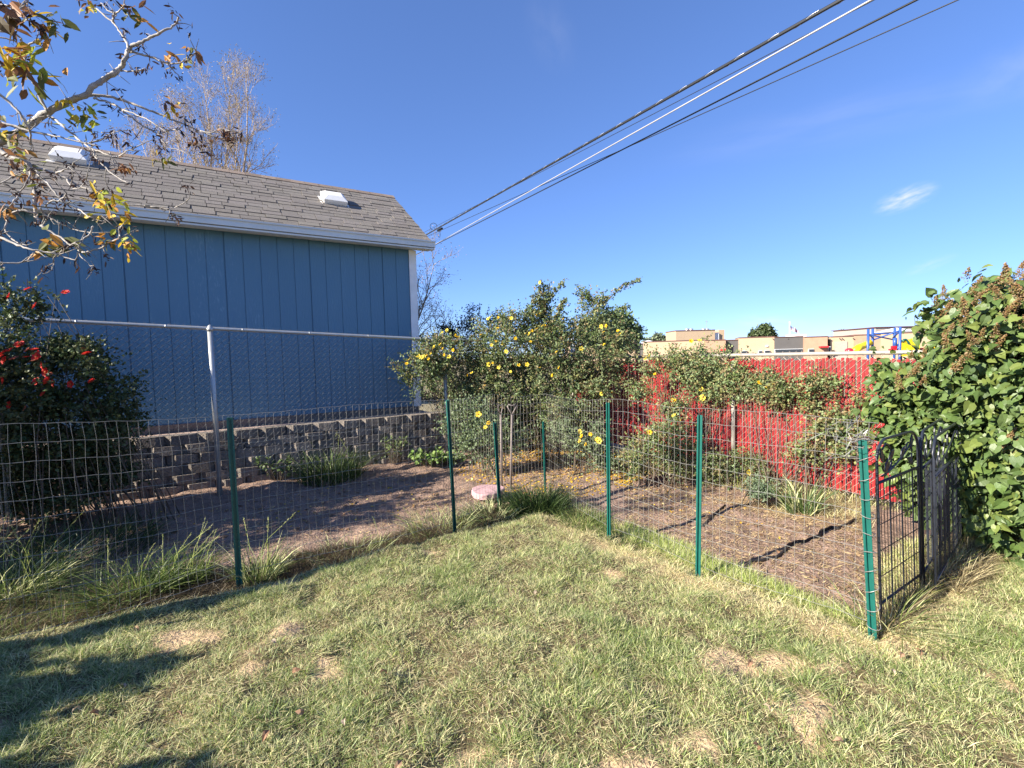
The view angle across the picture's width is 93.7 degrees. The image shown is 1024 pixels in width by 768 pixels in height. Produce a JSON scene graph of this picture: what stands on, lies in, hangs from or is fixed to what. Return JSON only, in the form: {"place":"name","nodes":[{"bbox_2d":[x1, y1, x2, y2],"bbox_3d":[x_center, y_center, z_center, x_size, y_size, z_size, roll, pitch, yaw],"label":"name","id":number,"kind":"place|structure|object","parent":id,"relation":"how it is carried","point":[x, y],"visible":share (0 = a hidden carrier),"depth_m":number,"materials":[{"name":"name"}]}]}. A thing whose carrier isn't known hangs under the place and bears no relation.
{"place":"outdoors","nodes":[
{"label":"outdoors","id":0,"kind":"place"},
{"bbox_2d":[0,445,1019,640],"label":"dry grass","id":1,"kind":"structure","parent":0,"point":[969,561],"depth_m":3.27,"materials":[{"name":"plant"}]},
{"bbox_2d":[0,360,1023,767],"bbox_3d":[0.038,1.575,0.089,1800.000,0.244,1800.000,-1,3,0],"label":"ground","id":2,"kind":"structure","parent":0,"point":[272,490],"depth_m":2.63,"materials":[{"name":"green plant"}]},
{"bbox_2d":[0,510,164,607],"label":"grass clump","id":3,"kind":"object","parent":2,"relation":"on","point":[41,576],"visible":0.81,"depth_m":3.43,"materials":[{"name":"green plant"}]},
{"bbox_2d":[0,263,180,549],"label":"rose bush","id":4,"kind":"object","parent":2,"relation":"on","point":[49,403],"visible":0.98,"depth_m":4.53,"materials":[{"name":"green plant"}]},
{"bbox_2d":[0,506,191,586],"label":"grass clump","id":5,"kind":"object","parent":2,"relation":"on","point":[148,528],"visible":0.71,"depth_m":4.26,"materials":[{"name":"green plant"}]},
{"bbox_2d":[3,524,233,631],"bbox_3d":[-2.684,1.274,3.246,1.346,0.436,1.302,-1,3,0],"label":"grass clump","id":6,"kind":"object","parent":2,"relation":"on","point":[143,583],"visible":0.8,"depth_m":3.27,"materials":[{"name":"green plant"}]},
{"bbox_2d":[0,0,242,282],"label":"walnut tree","id":7,"kind":"object","parent":2,"relation":"on","point":[10,65],"visible":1,"depth_m":2.75,"materials":[{"name":"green plant"}]},
{"bbox_2d":[108,516,251,601],"bbox_3d":[-2.409,1.260,3.463,0.909,0.420,0.981,-1,3,0],"label":"grass clump","id":8,"kind":"object","parent":2,"relation":"on","point":[202,575],"visible":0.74,"depth_m":3.49,"materials":[{"name":"green plant"}]},
{"bbox_2d":[104,44,280,174],"bbox_3d":[-9.826,-4.733,14.728,5.573,11.300,3.140,-1,3,0],"label":"bare tree","id":9,"kind":"object","parent":2,"relation":"on","point":[238,114],"visible":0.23,"depth_m":14.52,"materials":[{"name":"brown plant"}]},
{"bbox_2d":[0,137,435,443],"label":"shed","id":10,"kind":"structure","parent":2,"relation":"on","point":[236,249],"depth_m":6.91,"materials":[{"name":"blue wood"}]},
{"bbox_2d":[26,410,428,445],"bbox_3d":[-5.925,0.918,7.986,8.000,0.620,4.900,-3,4,-31],"label":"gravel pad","id":11,"kind":"object","parent":2,"relation":"on","point":[293,423],"depth_m":7.05,"materials":[{"name":"grey gravel"}]},
{"bbox_2d":[0,411,457,517],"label":"retaining wall","id":12,"kind":"structure","parent":2,"relation":"on","point":[245,460],"depth_m":6.50,"materials":[{"name":"concrete"}]},
{"bbox_2d":[180,512,312,586],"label":"grass clump","id":13,"kind":"object","parent":2,"relation":"on","point":[273,571],"visible":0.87,"depth_m":3.53,"materials":[{"name":"green plant"}]},
{"bbox_2d":[253,453,302,480],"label":"leafy weed","id":14,"kind":"object","parent":2,"relation":"on","point":[273,467],"visible":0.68,"depth_m":6.44,"materials":[{"name":"plant"}]},
{"bbox_2d":[0,316,575,515],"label":"chain link fence","id":15,"kind":"object","parent":2,"relation":"on","point":[209,329],"visible":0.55,"depth_m":5.95,"materials":[{"name":"metal"}]},
{"bbox_2d":[295,709,304,714],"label":"dead leaf","id":16,"kind":"object","parent":2,"relation":"on","point":[300,711],"visible":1,"depth_m":2.01,"materials":[{"name":"brown plant"}]},
{"bbox_2d":[267,433,402,487],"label":"grass clump","id":17,"kind":"object","parent":2,"relation":"on","point":[334,469],"visible":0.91,"depth_m":6.33,"materials":[{"name":"green plant"}]},
{"bbox_2d":[293,516,403,572],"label":"grass clump","id":18,"kind":"object","parent":2,"relation":"on","point":[380,543],"visible":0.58,"depth_m":3.99,"materials":[{"name":"green plant"}]},
{"bbox_2d":[381,435,409,463],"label":"leafy weed","id":19,"kind":"object","parent":2,"relation":"on","point":[397,455],"visible":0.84,"depth_m":7.24,"materials":[{"name":"plant"}]},
{"bbox_2d":[408,444,445,464],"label":"leafy weed","id":20,"kind":"object","parent":2,"relation":"on","point":[419,456],"visible":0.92,"depth_m":6.97,"materials":[{"name":"plant"}]},
{"bbox_2d":[416,225,460,411],"bbox_3d":[-2.326,-1.349,11.318,2.836,4.591,2.382,-1,3,0],"label":"bare tree","id":21,"kind":"object","parent":2,"relation":"on","point":[420,307],"visible":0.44,"depth_m":11.30,"materials":[{"name":"brown plant"}]},
{"bbox_2d":[0,394,880,640],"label":"wire fence","id":22,"kind":"object","parent":2,"relation":"on","point":[866,512],"visible":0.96,"depth_m":3.29,"materials":[{"name":"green metal"}]},
{"bbox_2d":[384,501,508,542],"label":"grass clump","id":23,"kind":"object","parent":2,"relation":"on","point":[431,517],"visible":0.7,"depth_m":4.46,"materials":[{"name":"green plant"}]},
{"bbox_2d":[442,451,464,465],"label":"leafy weed","id":24,"kind":"object","parent":2,"relation":"on","point":[446,459],"visible":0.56,"depth_m":7.14,"materials":[{"name":"plant"}]},
{"bbox_2d":[431,389,538,481],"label":"rose bush","id":25,"kind":"object","parent":2,"relation":"on","point":[468,434],"visible":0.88,"depth_m":6.34,"materials":[{"name":"green plant"}]},
{"bbox_2d":[471,484,504,499],"bbox_3d":[-0.267,1.203,5.359,0.374,0.074,0.375,-1,3,0],"label":"stepping stone","id":26,"kind":"object","parent":2,"relation":"on","point":[481,494],"visible":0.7,"depth_m":5.28,"materials":[{"name":"pink stone"}]},
{"bbox_2d":[437,495,539,527],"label":"grass clump","id":27,"kind":"object","parent":2,"relation":"on","point":[491,508],"visible":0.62,"depth_m":4.71,"materials":[{"name":"green plant"}]},
{"bbox_2d":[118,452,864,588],"bbox_3d":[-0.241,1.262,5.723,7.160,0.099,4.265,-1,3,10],"label":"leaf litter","id":28,"kind":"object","parent":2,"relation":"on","point":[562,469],"visible":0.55,"depth_m":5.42,"materials":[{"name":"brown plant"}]},
{"bbox_2d":[497,404,503,485],"bbox_3d":[-0.135,0.911,5.959,0.038,1.328,0.181,1,4,36],"label":"garden spade","id":29,"kind":"object","parent":2,"relation":"in","point":[501,467],"visible":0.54,"depth_m":5.95,"materials":[{"name":"metal"}]},
{"bbox_2d":[135,457,872,615],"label":"straw mulch","id":30,"kind":"object","parent":2,"relation":"on","point":[780,514],"visible":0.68,"depth_m":4.41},
{"bbox_2d":[161,444,857,538],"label":"fallen petals","id":31,"kind":"object","parent":2,"relation":"on","point":[567,465],"visible":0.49,"depth_m":6.24,"materials":[{"name":"plant"}]},
{"bbox_2d":[507,403,516,488],"bbox_3d":[-0.021,0.904,5.810,0.201,1.338,0.032,-2,3,-3],"label":"garden spade","id":32,"kind":"object","parent":2,"relation":"in","point":[511,438],"visible":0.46,"depth_m":5.79,"materials":[{"name":"metal"}]},
{"bbox_2d":[384,277,642,467],"bbox_3d":[0.113,-0.199,7.522,3.845,2.836,1.956,-1,3,0],"label":"rose bush","id":33,"kind":"object","parent":2,"relation":"on","point":[547,327],"visible":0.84,"depth_m":7.18,"materials":[{"name":"green plant"}]},
{"bbox_2d":[419,303,611,436],"bbox_3d":[0.118,-0.274,9.429,3.949,2.708,2.025,-1,3,0],"label":"evergreen shrub","id":34,"kind":"object","parent":2,"relation":"on","point":[461,328],"visible":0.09,"depth_m":9.32,"materials":[{"name":"green plant"}]},
{"bbox_2d":[474,478,597,517],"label":"grass clump","id":35,"kind":"object","parent":2,"relation":"on","point":[551,502],"visible":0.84,"depth_m":4.85,"materials":[{"name":"green plant"}]},
{"bbox_2d":[541,409,626,477],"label":"rose bush","id":36,"kind":"object","parent":2,"relation":"on","point":[570,433],"visible":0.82,"depth_m":6.29,"materials":[{"name":"green plant"}]},
{"bbox_2d":[545,502,625,532],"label":"grass clump","id":37,"kind":"object","parent":2,"relation":"on","point":[584,516],"visible":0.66,"depth_m":4.50,"materials":[{"name":"green plant"}]},
{"bbox_2d":[574,304,647,365],"bbox_3d":[4.811,-1.907,23.996,3.809,4.077,2.259,-1,3,0],"label":"leafy tree","id":38,"kind":"object","parent":2,"relation":"on","point":[629,324],"visible":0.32,"depth_m":23.55,"materials":[{"name":"green plant"}]},
{"bbox_2d":[584,519,669,554],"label":"grass clump","id":39,"kind":"object","parent":2,"relation":"on","point":[622,532],"visible":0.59,"depth_m":4.05,"materials":[{"name":"green plant"}]},
{"bbox_2d":[641,332,665,341],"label":"leafy tree","id":40,"kind":"object","parent":2,"relation":"on","point":[660,336],"visible":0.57,"depth_m":99.21,"materials":[{"name":"green plant"}]},
{"bbox_2d":[614,409,735,492],"bbox_3d":[1.891,0.794,5.889,1.380,0.975,0.850,-1,3,0],"label":"rose bush","id":41,"kind":"object","parent":2,"relation":"on","point":[648,449],"visible":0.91,"depth_m":5.79,"materials":[{"name":"green plant"}]},
{"bbox_2d":[624,329,775,482],"bbox_3d":[2.404,0.264,6.171,1.967,1.921,1.030,0,4,27],"label":"rose bush","id":42,"kind":"object","parent":2,"relation":"on","point":[677,364],"visible":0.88,"depth_m":6.11,"materials":[{"name":"green plant"}]},
{"bbox_2d":[702,505,725,526],"bbox_3d":[1.933,1.266,4.625,0.056,0.057,0.644,1,4,41],"label":"hose end","id":43,"kind":"object","parent":2,"relation":"on","point":[712,516],"visible":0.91,"depth_m":4.62,"materials":[{"name":"black rubber"}]},
{"bbox_2d":[693,439,782,494],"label":"rose bush","id":44,"kind":"object","parent":2,"relation":"on","point":[721,471],"visible":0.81,"depth_m":5.61,"materials":[{"name":"green plant"}]},
{"bbox_2d":[747,323,778,336],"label":"leafy tree","id":45,"kind":"object","parent":2,"relation":"on","point":[763,329],"visible":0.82,"depth_m":93.92,"materials":[{"name":"green plant"}]},
{"bbox_2d":[739,466,796,505],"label":"rose bush","id":46,"kind":"object","parent":2,"relation":"on","point":[759,488],"visible":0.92,"depth_m":4.88,"materials":[{"name":"green plant"}]},
{"bbox_2d":[739,525,840,568],"bbox_3d":[2.231,1.298,3.820,1.414,0.057,0.111,-3,4,-33],"label":"soaker hose","id":47,"kind":"object","parent":2,"relation":"on","point":[785,549],"visible":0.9,"depth_m":3.81,"materials":[{"name":"black rubber"}]},
{"bbox_2d":[571,349,1015,503],"bbox_3d":[3.377,0.452,4.827,0.103,1.591,9.030,-3,4,-30],"label":"slatted fence","id":48,"kind":"object","parent":2,"relation":"on","point":[621,426],"visible":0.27,"depth_m":5.61,"materials":[{"name":"red plastic"}]},
{"bbox_2d":[789,322,798,334],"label":"flag pole","id":49,"kind":"object","parent":2,"relation":"on","point":[793,329],"visible":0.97,"depth_m":87.64,"materials":[{"name":"white paint"}]},
{"bbox_2d":[711,360,882,502],"bbox_3d":[3.095,0.469,5.284,0.999,1.583,1.829,-4,4,-42],"label":"rose bush","id":50,"kind":"object","parent":2,"relation":"on","point":[763,384],"visible":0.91,"depth_m":5.03,"materials":[{"name":"green plant"}]},
{"bbox_2d":[754,475,850,515],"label":"grass clump","id":51,"kind":"object","parent":2,"relation":"on","point":[798,505],"visible":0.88,"depth_m":4.64,"materials":[{"name":"green plant"}]},
{"bbox_2d":[845,327,934,359],"bbox_3d":[23.741,-2.137,30.476,5.852,2.885,1.518,-1,3,0],"label":"climbing frame","id":52,"kind":"object","parent":2,"relation":"on","point":[901,345],"visible":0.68,"depth_m":29.98,"materials":[{"name":"blue paint"}]},
{"bbox_2d":[777,570,1018,696],"bbox_3d":[2.144,1.244,2.647,1.224,0.346,1.202,2,5,44],"label":"grass clump","id":53,"kind":"object","parent":2,"relation":"on","point":[888,625],"visible":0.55,"depth_m":2.60,"materials":[{"name":"green plant"}]},
{"bbox_2d":[875,418,963,623],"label":"garden gate","id":54,"kind":"structure","parent":2,"relation":"on","point":[942,529],"depth_m":2.93,"materials":[{"name":"metal"}]},
{"bbox_2d":[849,260,1023,568],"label":"lilac bush","id":55,"kind":"object","parent":2,"relation":"on","point":[969,373],"visible":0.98,"depth_m":3.29,"materials":[{"name":"green plant"}]},
{"bbox_2d":[955,467,959,529],"bbox_3d":[3.300,0.901,3.559,0.070,0.841,0.036,-1,3,0],"label":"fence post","id":56,"kind":"object","parent":2,"relation":"on","point":[958,511],"visible":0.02,"depth_m":3.56,"materials":[{"name":"green metal"}]},
{"bbox_2d":[0,511,1023,767],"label":"lawn grass","id":57,"kind":"structure","parent":0,"point":[996,661],"depth_m":2.28,"materials":[{"name":"green plant"}]},
{"bbox_2d":[88,709,99,715],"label":"dead leaf","id":58,"kind":"object","parent":57,"relation":"on","point":[95,711],"visible":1,"depth_m":2.05,"materials":[{"name":"brown plant"}]},
{"bbox_2d":[262,729,268,741],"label":"dead leaf","id":59,"kind":"object","parent":57,"relation":"on","point":[265,733],"visible":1,"depth_m":1.88,"materials":[{"name":"brown plant"}]},
{"bbox_2d":[292,667,300,672],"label":"dead leaf","id":60,"kind":"object","parent":57,"relation":"on","point":[295,669],"visible":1,"depth_m":2.28,"materials":[{"name":"brown plant"}]},
{"bbox_2d":[395,760,401,767],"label":"dead leaf","id":61,"kind":"object","parent":57,"relation":"on","point":[398,763],"visible":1,"depth_m":1.74,"materials":[{"name":"brown plant"}]},
{"bbox_2d":[833,736,844,743],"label":"dead leaf","id":62,"kind":"object","parent":57,"relation":"on","point":[837,738],"visible":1,"depth_m":1.80,"materials":[{"name":"beige plant"}]},
{"bbox_2d":[0,0,1023,358],"label":"sky","id":63,"kind":"structure","parent":0,"point":[826,196],"materials":[{"name":"blue"}]},
{"bbox_2d":[426,0,843,236],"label":"utility cable","id":64,"kind":"object","parent":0,"point":[806,19],"visible":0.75,"depth_m":9.72,"materials":[{"name":"rubber"}]},
{"bbox_2d":[417,0,871,254],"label":"utility cable","id":65,"kind":"object","parent":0,"point":[848,12],"visible":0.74,"depth_m":9.39,"materials":[{"name":"rubber"}]},
{"bbox_2d":[425,0,873,231],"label":"utility cable","id":66,"kind":"object","parent":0,"point":[660,110],"visible":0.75,"depth_m":10.14,"materials":[{"name":"rubber"}]},
{"bbox_2d":[416,0,917,254],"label":"utility cable","id":67,"kind":"object","parent":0,"point":[866,25],"visible":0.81,"depth_m":9.17,"materials":[{"name":"black rubber"}]},
{"bbox_2d":[427,0,957,236],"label":"utility cable","id":68,"kind":"object","parent":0,"point":[747,93],"visible":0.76,"depth_m":8.92,"materials":[{"name":"black rubber"}]},
{"bbox_2d":[565,316,940,364],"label":"school building","id":69,"kind":"structure","parent":0,"point":[841,340],"depth_m":70.93,"materials":[{"name":"beige brick"}]},
{"bbox_2d":[774,349,802,352],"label":"window","id":70,"kind":"structure","parent":69,"relation":"in","point":[777,350],"depth_m":69.52,"materials":[{"name":"glass"}]}
]}

